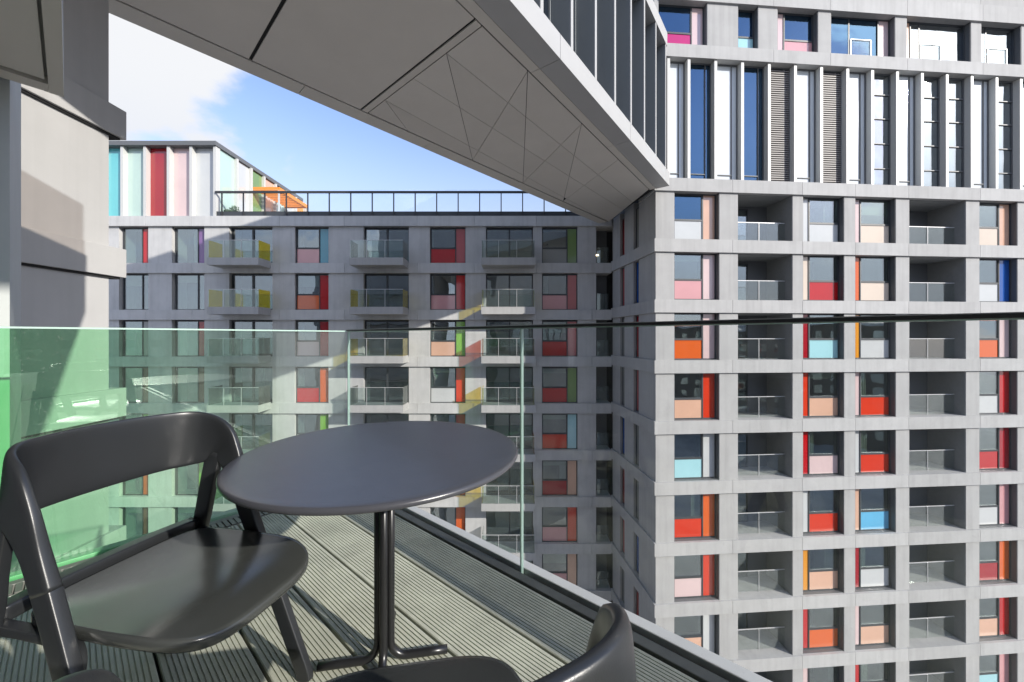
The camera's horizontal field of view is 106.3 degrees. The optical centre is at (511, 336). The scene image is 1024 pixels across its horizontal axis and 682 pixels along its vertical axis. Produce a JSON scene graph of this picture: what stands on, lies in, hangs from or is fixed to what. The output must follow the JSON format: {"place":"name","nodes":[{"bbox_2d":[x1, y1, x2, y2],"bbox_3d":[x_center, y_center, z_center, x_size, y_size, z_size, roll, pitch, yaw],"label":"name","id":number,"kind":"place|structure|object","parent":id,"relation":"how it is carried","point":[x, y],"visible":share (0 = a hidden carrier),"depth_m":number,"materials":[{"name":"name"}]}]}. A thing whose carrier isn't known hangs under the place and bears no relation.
{"place":"outdoors","nodes":[
{"label":"outdoors","id":0,"kind":"place"},
{"bbox_2d":[109,13,568,210],"label":"sky","id":1,"kind":"structure","parent":0,"point":[167,89],"materials":[{"name":"blue"}]},
{"bbox_2d":[109,211,613,602],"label":"apartment building","id":2,"kind":"structure","parent":0,"point":[302,270],"depth_m":25.52,"materials":[{"name":"grey concrete"}]},
{"bbox_2d":[123,507,147,534],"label":"window","id":3,"kind":"structure","parent":2,"relation":"in","point":[144,510],"depth_m":25.73,"materials":[{"name":"grey"}]},
{"bbox_2d":[123,475,147,494],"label":"window","id":4,"kind":"structure","parent":2,"relation":"in","point":[144,479],"depth_m":25.73,"materials":[{"name":"orange"}]},
{"bbox_2d":[123,367,147,402],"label":"window","id":5,"kind":"structure","parent":2,"relation":"in","point":[128,372],"depth_m":25.73,"materials":[{"name":"grey"}]},
{"bbox_2d":[123,321,147,355],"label":"window","id":6,"kind":"structure","parent":2,"relation":"in","point":[126,324],"depth_m":25.73,"materials":[{"name":"grey"}]},
{"bbox_2d":[123,275,147,309],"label":"window","id":7,"kind":"structure","parent":2,"relation":"in","point":[130,280],"depth_m":25.80,"materials":[{"name":"grey"}]},
{"bbox_2d":[123,228,147,262],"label":"window","id":8,"kind":"structure","parent":2,"relation":"in","point":[144,230],"depth_m":25.73,"materials":[{"name":"red"}]},
{"bbox_2d":[176,367,203,402],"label":"window","id":9,"kind":"structure","parent":2,"relation":"in","point":[199,371],"depth_m":25.73,"materials":[{"name":"grey"}]},
{"bbox_2d":[176,321,203,355],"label":"window","id":10,"kind":"structure","parent":2,"relation":"in","point":[183,324],"depth_m":25.73,"materials":[{"name":"grey"}]},
{"bbox_2d":[176,275,203,309],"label":"window","id":11,"kind":"structure","parent":2,"relation":"in","point":[179,278],"depth_m":25.77,"materials":[{"name":"grey"}]},
{"bbox_2d":[176,228,203,262],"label":"window","id":12,"kind":"structure","parent":2,"relation":"in","point":[198,234],"depth_m":25.73,"materials":[{"name":"purple"}]},
{"bbox_2d":[109,141,305,215],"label":"rooftop pavilion","id":13,"kind":"structure","parent":2,"relation":"on","point":[168,178],"depth_m":25.90,"materials":[{"name":"multicoloured"}]},
{"bbox_2d":[232,413,271,448],"bbox_3d":[-17.357,6.320,25.800,2.879,2.380,0.160,0,0,0],"label":"balcony door","id":14,"kind":"structure","parent":2,"relation":"in","point":[253,414],"depth_m":25.74,"materials":[{"name":"grey"}]},
{"bbox_2d":[232,367,271,402],"bbox_3d":[-17.357,3.220,25.800,2.879,2.380,0.160,0,0,0],"label":"balcony door","id":15,"kind":"structure","parent":2,"relation":"in","point":[253,368],"depth_m":25.74,"materials":[{"name":"grey"}]},
{"bbox_2d":[232,321,271,355],"bbox_3d":[-17.357,0.120,25.800,2.879,2.380,0.160,0,0,0],"label":"balcony door","id":16,"kind":"structure","parent":2,"relation":"in","point":[253,322],"depth_m":25.74,"materials":[{"name":"grey"}]},
{"bbox_2d":[232,275,271,309],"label":"balcony door","id":17,"kind":"structure","parent":2,"relation":"in","point":[253,276],"depth_m":25.74,"materials":[{"name":"grey"}]},
{"bbox_2d":[232,228,271,256],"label":"balcony door","id":18,"kind":"structure","parent":2,"relation":"in","point":[253,229],"depth_m":25.74,"materials":[{"name":"grey"}]},
{"bbox_2d":[253,187,306,210],"bbox_3d":[-18.610,-9.670,31.110,1.980,3.360,4.060,0,0,0],"label":"pergola","id":19,"kind":"object","parent":2,"relation":"on","point":[292,200],"visible":0.81,"depth_m":30.73,"materials":[{"name":"orange"}]},
{"bbox_2d":[296,413,328,434],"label":"window","id":20,"kind":"structure","parent":2,"relation":"in","point":[323,417],"depth_m":25.71,"materials":[{"name":"green"}]},
{"bbox_2d":[296,367,328,402],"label":"window","id":21,"kind":"structure","parent":2,"relation":"in","point":[304,394],"depth_m":25.71,"materials":[{"name":"red"}]},
{"bbox_2d":[296,321,328,355],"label":"window","id":22,"kind":"structure","parent":2,"relation":"in","point":[320,347],"depth_m":25.71,"materials":[{"name":"grey"}]},
{"bbox_2d":[296,274,328,309],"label":"window","id":23,"kind":"structure","parent":2,"relation":"in","point":[320,301],"depth_m":25.71,"materials":[{"name":"orange"}]},
{"bbox_2d":[296,228,328,262],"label":"window","id":24,"kind":"structure","parent":2,"relation":"in","point":[320,254],"depth_m":25.71,"materials":[{"name":"pink"}]},
{"bbox_2d":[365,367,408,402],"bbox_3d":[-8.361,3.220,25.800,3.006,2.380,0.160,0,0,0],"label":"balcony door","id":25,"kind":"structure","parent":2,"relation":"in","point":[387,368],"depth_m":25.74,"materials":[{"name":"grey"}]},
{"bbox_2d":[365,321,408,355],"bbox_3d":[-8.361,0.120,25.800,3.006,2.380,0.160,0,0,0],"label":"balcony door","id":26,"kind":"structure","parent":2,"relation":"in","point":[387,322],"depth_m":25.74,"materials":[{"name":"grey"}]},
{"bbox_2d":[365,275,408,309],"bbox_3d":[-8.361,-2.980,25.800,3.006,2.380,0.160,0,0,0],"label":"balcony door","id":27,"kind":"structure","parent":2,"relation":"in","point":[387,276],"depth_m":25.74,"materials":[{"name":"grey"}]},
{"bbox_2d":[365,228,408,256],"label":"balcony door","id":28,"kind":"structure","parent":2,"relation":"in","point":[387,229],"depth_m":25.74,"materials":[{"name":"grey"}]},
{"bbox_2d":[215,191,565,215],"bbox_3d":[-8.062,-8.912,25.550,23.331,1.835,0.120,0,0,0],"label":"terrace railing","id":29,"kind":"object","parent":2,"relation":"on","point":[350,192],"visible":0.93,"depth_m":25.49,"materials":[{"name":"grey"}]},
{"bbox_2d":[430,507,464,529],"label":"window","id":30,"kind":"structure","parent":2,"relation":"in","point":[459,511],"depth_m":25.71,"materials":[{"name":"orange"}]},
{"bbox_2d":[430,413,464,423],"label":"window","id":31,"kind":"structure","parent":2,"relation":"in","point":[459,417],"depth_m":25.71,"materials":[{"name":"grey"}]},
{"bbox_2d":[430,367,464,402],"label":"window","id":32,"kind":"structure","parent":2,"relation":"in","point":[438,394],"depth_m":25.71,"materials":[{"name":"grey"}]},
{"bbox_2d":[430,321,464,355],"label":"window","id":33,"kind":"structure","parent":2,"relation":"in","point":[456,347],"depth_m":25.71,"materials":[{"name":"orange"}]},
{"bbox_2d":[430,274,464,309],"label":"window","id":34,"kind":"structure","parent":2,"relation":"in","point":[455,300],"depth_m":25.71,"materials":[{"name":"pink"}]},
{"bbox_2d":[430,228,464,262],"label":"window","id":35,"kind":"structure","parent":2,"relation":"in","point":[456,254],"depth_m":25.71,"materials":[{"name":"red"}]},
{"bbox_2d":[486,511,532,540],"bbox_3d":[-0.169,12.520,25.800,3.133,2.380,0.160,0,0,0],"label":"balcony door","id":36,"kind":"structure","parent":2,"relation":"in","point":[509,539],"depth_m":25.74,"materials":[{"name":"grey"}]},
{"bbox_2d":[486,367,532,401],"bbox_3d":[-0.169,3.220,25.800,3.133,2.380,0.160,0,0,0],"label":"balcony door","id":37,"kind":"structure","parent":2,"relation":"in","point":[486,367],"depth_m":25.74,"materials":[{"name":"grey"}]},
{"bbox_2d":[486,228,532,256],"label":"balcony door","id":38,"kind":"structure","parent":2,"relation":"in","point":[509,229],"depth_m":25.74,"materials":[{"name":"grey"}]},
{"bbox_2d":[542,554,576,584],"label":"window","id":39,"kind":"structure","parent":2,"relation":"in","point":[570,575],"depth_m":25.71,"materials":[{"name":"pink"}]},
{"bbox_2d":[542,507,576,541],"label":"window","id":40,"kind":"structure","parent":2,"relation":"in","point":[568,532],"depth_m":25.71,"materials":[{"name":"pink"}]},
{"bbox_2d":[542,460,576,495],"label":"window","id":41,"kind":"structure","parent":2,"relation":"in","point":[566,485],"depth_m":25.71,"materials":[{"name":"red"}]},
{"bbox_2d":[542,413,576,448],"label":"window","id":42,"kind":"structure","parent":2,"relation":"in","point":[568,440],"depth_m":25.71,"materials":[{"name":"red"}]},
{"bbox_2d":[542,367,576,402],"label":"window","id":43,"kind":"structure","parent":2,"relation":"in","point":[568,393],"depth_m":25.71,"materials":[{"name":"red"}]},
{"bbox_2d":[542,321,576,355],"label":"window","id":44,"kind":"structure","parent":2,"relation":"in","point":[568,347],"depth_m":25.71,"materials":[{"name":"red"}]},
{"bbox_2d":[542,274,576,309],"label":"window","id":45,"kind":"structure","parent":2,"relation":"in","point":[568,301],"depth_m":25.71,"materials":[{"name":"pink"}]},
{"bbox_2d":[542,228,576,262],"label":"window","id":46,"kind":"structure","parent":2,"relation":"in","point":[568,254],"depth_m":25.71,"materials":[{"name":"grey"}]},
{"bbox_2d":[611,0,1023,681],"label":"apartment tower","id":47,"kind":"structure","parent":0,"point":[817,502],"depth_m":20.70,"materials":[{"name":"concrete"}]},
{"bbox_2d":[670,62,684,177],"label":"tall window","id":48,"kind":"structure","parent":47,"relation":"in","point":[677,69],"depth_m":19.98,"materials":[{"name":"grey metal"}]},
{"bbox_2d":[658,0,706,44],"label":"window","id":49,"kind":"structure","parent":47,"relation":"in","point":[683,24],"depth_m":19.99,"materials":[{"name":"blue"}]},
{"bbox_2d":[674,614,718,654],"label":"window","id":50,"kind":"structure","parent":47,"relation":"in","point":[708,639],"depth_m":20.08,"materials":[{"name":"grey"}]},
{"bbox_2d":[674,554,718,601],"bbox_3d":[9.491,12.380,19.934,2.424,2.440,0.350,0,0,-4],"label":"window","id":51,"kind":"structure","parent":47,"relation":"in","point":[705,586],"depth_m":20.04,"materials":[{"name":"pink"}]},
{"bbox_2d":[674,494,718,541],"bbox_3d":[9.484,9.280,20.023,2.424,2.440,0.530,0,0,-4],"label":"window","id":52,"kind":"structure","parent":47,"relation":"in","point":[694,527],"depth_m":20.05,"materials":[{"name":"red"}]},
{"bbox_2d":[674,433,718,480],"bbox_3d":[9.491,6.180,19.934,2.424,2.440,0.350,0,0,-4],"label":"window","id":53,"kind":"structure","parent":47,"relation":"in","point":[705,467],"depth_m":20.04,"materials":[{"name":"blue"}]},
{"bbox_2d":[674,373,718,420],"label":"window","id":54,"kind":"structure","parent":47,"relation":"in","point":[705,407],"depth_m":20.04,"materials":[{"name":"orange"}]},
{"bbox_2d":[674,313,718,359],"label":"window","id":55,"kind":"structure","parent":47,"relation":"in","point":[706,347],"depth_m":20.04,"materials":[{"name":"orange"}]},
{"bbox_2d":[674,252,718,299],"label":"window","id":56,"kind":"structure","parent":47,"relation":"in","point":[707,287],"depth_m":20.05,"materials":[{"name":"pink"}]},
{"bbox_2d":[674,192,718,239],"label":"window","id":57,"kind":"structure","parent":47,"relation":"in","point":[696,216],"depth_m":20.04,"materials":[{"name":"blue"}]},
{"bbox_2d":[690,63,710,178],"bbox_3d":[9.767,-11.180,20.088,1.285,6.157,0.125,0,0,-4],"label":"tall window","id":58,"kind":"structure","parent":47,"relation":"in","point":[700,74],"depth_m":20.08,"materials":[{"name":"blue glass"}]},
{"bbox_2d":[717,65,737,179],"bbox_3d":[11.208,-11.180,20.202,1.302,6.157,0.125,0,0,-4],"label":"tall window","id":59,"kind":"structure","parent":47,"relation":"in","point":[727,75],"depth_m":20.20,"materials":[{"name":"grey metal"}]},
{"bbox_2d":[738,7,757,47],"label":"window","id":60,"kind":"structure","parent":47,"relation":"in","point":[747,19],"depth_m":20.26,"materials":[{"name":"blue"}]},
{"bbox_2d":[744,66,763,180],"bbox_3d":[12.665,-11.180,20.316,1.318,6.157,0.125,0,0,-4],"label":"tall window","id":61,"kind":"structure","parent":47,"relation":"in","point":[753,76],"depth_m":20.31,"materials":[{"name":"blue glass"}]},
{"bbox_2d":[771,68,789,181],"bbox_3d":[14.122,-11.180,20.423,1.300,6.157,0.140,0,0,-4],"label":"louver panel","id":62,"kind":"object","parent":47,"relation":"in","point":[785,74],"depth_m":20.38,"materials":[{"name":"grey metal"}]},
{"bbox_2d":[777,8,817,51],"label":"window","id":63,"kind":"structure","parent":47,"relation":"in","point":[795,32],"depth_m":20.48,"materials":[{"name":"blue"}]},
{"bbox_2d":[797,69,815,181],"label":"tall window","id":64,"kind":"structure","parent":47,"relation":"in","point":[806,79],"depth_m":20.54,"materials":[{"name":"grey metal"}]},
{"bbox_2d":[803,666,843,681],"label":"window","id":65,"kind":"structure","parent":47,"relation":"in","point":[839,669],"depth_m":20.56,"materials":[{"name":"grey"}]},
{"bbox_2d":[803,607,843,653],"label":"window","id":66,"kind":"structure","parent":47,"relation":"in","point":[826,638],"depth_m":20.56,"materials":[{"name":"orange"}]},
{"bbox_2d":[803,548,843,594],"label":"window","id":67,"kind":"structure","parent":47,"relation":"in","point":[830,579],"depth_m":20.58,"materials":[{"name":"grey"}]},
{"bbox_2d":[803,490,843,535],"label":"window","id":68,"kind":"structure","parent":47,"relation":"in","point":[819,522],"depth_m":20.56,"materials":[{"name":"red"}]},
{"bbox_2d":[803,431,843,476],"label":"window","id":69,"kind":"structure","parent":47,"relation":"in","point":[829,464],"depth_m":20.57,"materials":[{"name":"pink"}]},
{"bbox_2d":[803,372,843,417],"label":"window","id":70,"kind":"structure","parent":47,"relation":"in","point":[813,406],"depth_m":20.58,"materials":[{"name":"grey"}]},
{"bbox_2d":[803,313,843,359],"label":"window","id":71,"kind":"structure","parent":47,"relation":"in","point":[813,348],"depth_m":20.57,"materials":[{"name":"teal"}]},
{"bbox_2d":[803,255,843,300],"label":"window","id":72,"kind":"structure","parent":47,"relation":"in","point":[813,290],"depth_m":20.57,"materials":[{"name":"red"}]},
{"bbox_2d":[803,197,843,241],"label":"window","id":73,"kind":"structure","parent":47,"relation":"in","point":[827,231],"depth_m":20.59,"materials":[{"name":"grey"}]},
{"bbox_2d":[823,71,840,182],"bbox_3d":[17.051,-11.180,20.654,1.334,6.157,0.140,0,0,-4],"label":"louver panel","id":74,"kind":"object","parent":47,"relation":"in","point":[836,79],"depth_m":20.61,"materials":[{"name":"grey metal"}]},
{"bbox_2d":[849,72,865,183],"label":"tall window","id":75,"kind":"structure","parent":47,"relation":"in","point":[857,81],"depth_m":20.77,"materials":[{"name":"grey metal"}]},
{"bbox_2d":[831,16,894,56],"bbox_3d":[18.706,-16.070,20.674,3.707,2.260,0.380,0,0,-4],"label":"window","id":76,"kind":"structure","parent":47,"relation":"in","point":[857,36],"depth_m":20.78,"materials":[{"name":"blue"}]},
{"bbox_2d":[855,662,895,681],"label":"window","id":77,"kind":"structure","parent":47,"relation":"in","point":[860,670],"depth_m":20.81,"materials":[{"name":"grey"}]},
{"bbox_2d":[855,604,895,649],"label":"window","id":78,"kind":"structure","parent":47,"relation":"in","point":[874,635],"depth_m":20.79,"materials":[{"name":"grey"}]},
{"bbox_2d":[855,546,895,591],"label":"window","id":79,"kind":"structure","parent":47,"relation":"in","point":[873,578],"depth_m":20.80,"materials":[{"name":"grey"}]},
{"bbox_2d":[855,488,895,533],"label":"window","id":80,"kind":"structure","parent":47,"relation":"in","point":[871,520],"depth_m":20.80,"materials":[{"name":"blue"}]},
{"bbox_2d":[855,430,895,475],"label":"window","id":81,"kind":"structure","parent":47,"relation":"in","point":[866,463],"depth_m":20.81,"materials":[{"name":"red"}]},
{"bbox_2d":[855,372,895,416],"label":"window","id":82,"kind":"structure","parent":47,"relation":"in","point":[865,405],"depth_m":20.81,"materials":[{"name":"red"}]},
{"bbox_2d":[855,314,895,358],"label":"window","id":83,"kind":"structure","parent":47,"relation":"in","point":[865,348],"depth_m":20.81,"materials":[{"name":"grey"}]},
{"bbox_2d":[855,256,895,300],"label":"window","id":84,"kind":"structure","parent":47,"relation":"in","point":[864,290],"depth_m":20.80,"materials":[{"name":"grey"}]},
{"bbox_2d":[855,198,895,242],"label":"window","id":85,"kind":"structure","parent":47,"relation":"in","point":[864,233],"depth_m":20.83,"materials":[{"name":"grey"}]},
{"bbox_2d":[874,74,890,184],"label":"tall window","id":86,"kind":"structure","parent":47,"relation":"in","point":[888,95],"depth_m":20.89,"materials":[{"name":"grey metal"}]},
{"bbox_2d":[899,75,914,185],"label":"tall window","id":87,"kind":"structure","parent":47,"relation":"in","point":[906,83],"depth_m":21.00,"materials":[{"name":"grey metal"}]},
{"bbox_2d":[924,77,939,186],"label":"tall window","id":88,"kind":"structure","parent":47,"relation":"in","point":[937,98],"depth_m":21.13,"materials":[{"name":"grey metal"}]},
{"bbox_2d":[907,22,970,61],"bbox_3d":[23.135,-16.070,21.022,3.834,2.260,0.380,0,0,-4],"label":"window","id":89,"kind":"structure","parent":47,"relation":"in","point":[965,30],"depth_m":21.08,"materials":[{"name":"grey"}]},
{"bbox_2d":[949,78,963,186],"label":"tall window","id":90,"kind":"structure","parent":47,"relation":"in","point":[950,79],"depth_m":21.27,"materials":[{"name":"grey metal"}]},
{"bbox_2d":[973,79,988,187],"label":"window","id":91,"kind":"structure","parent":47,"relation":"in","point":[980,87],"depth_m":21.35,"materials":[{"name":"white metal"}]},
{"bbox_2d":[979,653,1016,681],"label":"window","id":92,"kind":"structure","parent":47,"relation":"in","point":[1006,664],"depth_m":21.41,"materials":[{"name":"pink"}]},
{"bbox_2d":[979,597,1016,641],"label":"window","id":93,"kind":"structure","parent":47,"relation":"in","point":[1002,626],"depth_m":21.39,"materials":[{"name":"grey"}]},
{"bbox_2d":[979,540,1016,584],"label":"window","id":94,"kind":"structure","parent":47,"relation":"in","point":[1002,570],"depth_m":21.40,"materials":[{"name":"red"}]},
{"bbox_2d":[979,484,1016,527],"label":"window","id":95,"kind":"structure","parent":47,"relation":"in","point":[1002,514],"depth_m":21.40,"materials":[{"name":"grey"}]},
{"bbox_2d":[979,427,1016,471],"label":"window","id":96,"kind":"structure","parent":47,"relation":"in","point":[1002,458],"depth_m":21.40,"materials":[{"name":"red"}]},
{"bbox_2d":[979,371,1016,414],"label":"window","id":97,"kind":"structure","parent":47,"relation":"in","point":[1004,402],"depth_m":21.40,"materials":[{"name":"grey"}]},
{"bbox_2d":[979,320,1016,358],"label":"window","id":98,"kind":"structure","parent":47,"relation":"in","point":[1004,346],"depth_m":21.40,"materials":[{"name":"orange"}]},
{"bbox_2d":[979,258,1016,301],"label":"window","id":99,"kind":"structure","parent":47,"relation":"in","point":[1004,289],"depth_m":21.40,"materials":[{"name":"blue"}]},
{"bbox_2d":[979,202,1016,245],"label":"window","id":100,"kind":"structure","parent":47,"relation":"in","point":[1005,231],"depth_m":21.40,"materials":[{"name":"grey"}]},
{"bbox_2d":[981,26,1020,64],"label":"window","id":101,"kind":"structure","parent":47,"relation":"in","point":[1015,33],"depth_m":21.39,"materials":[{"name":"grey"}]},
{"bbox_2d":[998,81,1012,188],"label":"tall window","id":102,"kind":"structure","parent":47,"relation":"in","point":[1010,101],"depth_m":21.48,"materials":[{"name":"grey metal"}]},
{"bbox_3d":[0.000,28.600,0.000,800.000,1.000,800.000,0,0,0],"label":"ground","id":103,"kind":"structure","parent":0,"visible":0},
{"bbox_2d":[21,0,125,559],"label":"side building","id":104,"kind":"structure","parent":103,"relation":"on","point":[73,262],"depth_m":7.65,"materials":[{"name":"grey"}]},
{"bbox_2d":[109,0,668,222],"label":"overhanging block","id":105,"kind":"structure","parent":104,"relation":"on","point":[561,103],"depth_m":11.60,"materials":[{"name":"grey"}]},
{"bbox_2d":[573,0,575,52],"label":"tall window","id":106,"kind":"structure","parent":105,"relation":"in","point":[574,1],"depth_m":12.60,"materials":[{"name":"grey metal"}]},
{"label":"home building","id":107,"kind":"object","parent":103,"relation":"on","visible":0},
{"bbox_2d":[0,77,20,572],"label":"grey pillar","id":108,"kind":"structure","parent":107,"relation":"attached to","point":[10,259],"depth_m":2.15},
{"bbox_2d":[0,0,63,96],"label":"balcony","id":109,"kind":"structure","parent":107,"relation":"attached to","point":[31,43],"depth_m":1.83,"materials":[{"name":"concrete"}]},
{"bbox_2d":[152,632,267,681],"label":"deck base","id":110,"kind":"object","parent":107,"relation":"on","point":[157,667],"depth_m":1.32,"materials":[{"name":"black"}]},
{"bbox_2d":[0,513,697,681],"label":"deck","id":111,"kind":"structure","parent":110,"relation":"on","point":[458,602],"depth_m":1.47,"materials":[{"name":"wood"}]},
{"bbox_2d":[0,411,312,681],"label":"plastic chair","id":112,"kind":"object","parent":111,"relation":"on","point":[196,582],"visible":0.95,"depth_m":0.99,"materials":[{"name":"plastic"}]},
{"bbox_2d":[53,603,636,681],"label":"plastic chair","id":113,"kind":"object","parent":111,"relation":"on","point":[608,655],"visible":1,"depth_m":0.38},
{"bbox_2d":[216,421,517,671],"bbox_3d":[-0.432,0.740,1.300,0.904,0.719,0.904,0,0,0],"label":"cafe table","id":114,"kind":"object","parent":111,"relation":"on","point":[382,471],"visible":0.98,"depth_m":1.18,"materials":[{"name":"black metal"}]},
{"bbox_2d":[0,312,1023,681],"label":"glass balustrade","id":115,"kind":"object","parent":111,"relation":"on","point":[682,654],"visible":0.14,"depth_m":1.66,"materials":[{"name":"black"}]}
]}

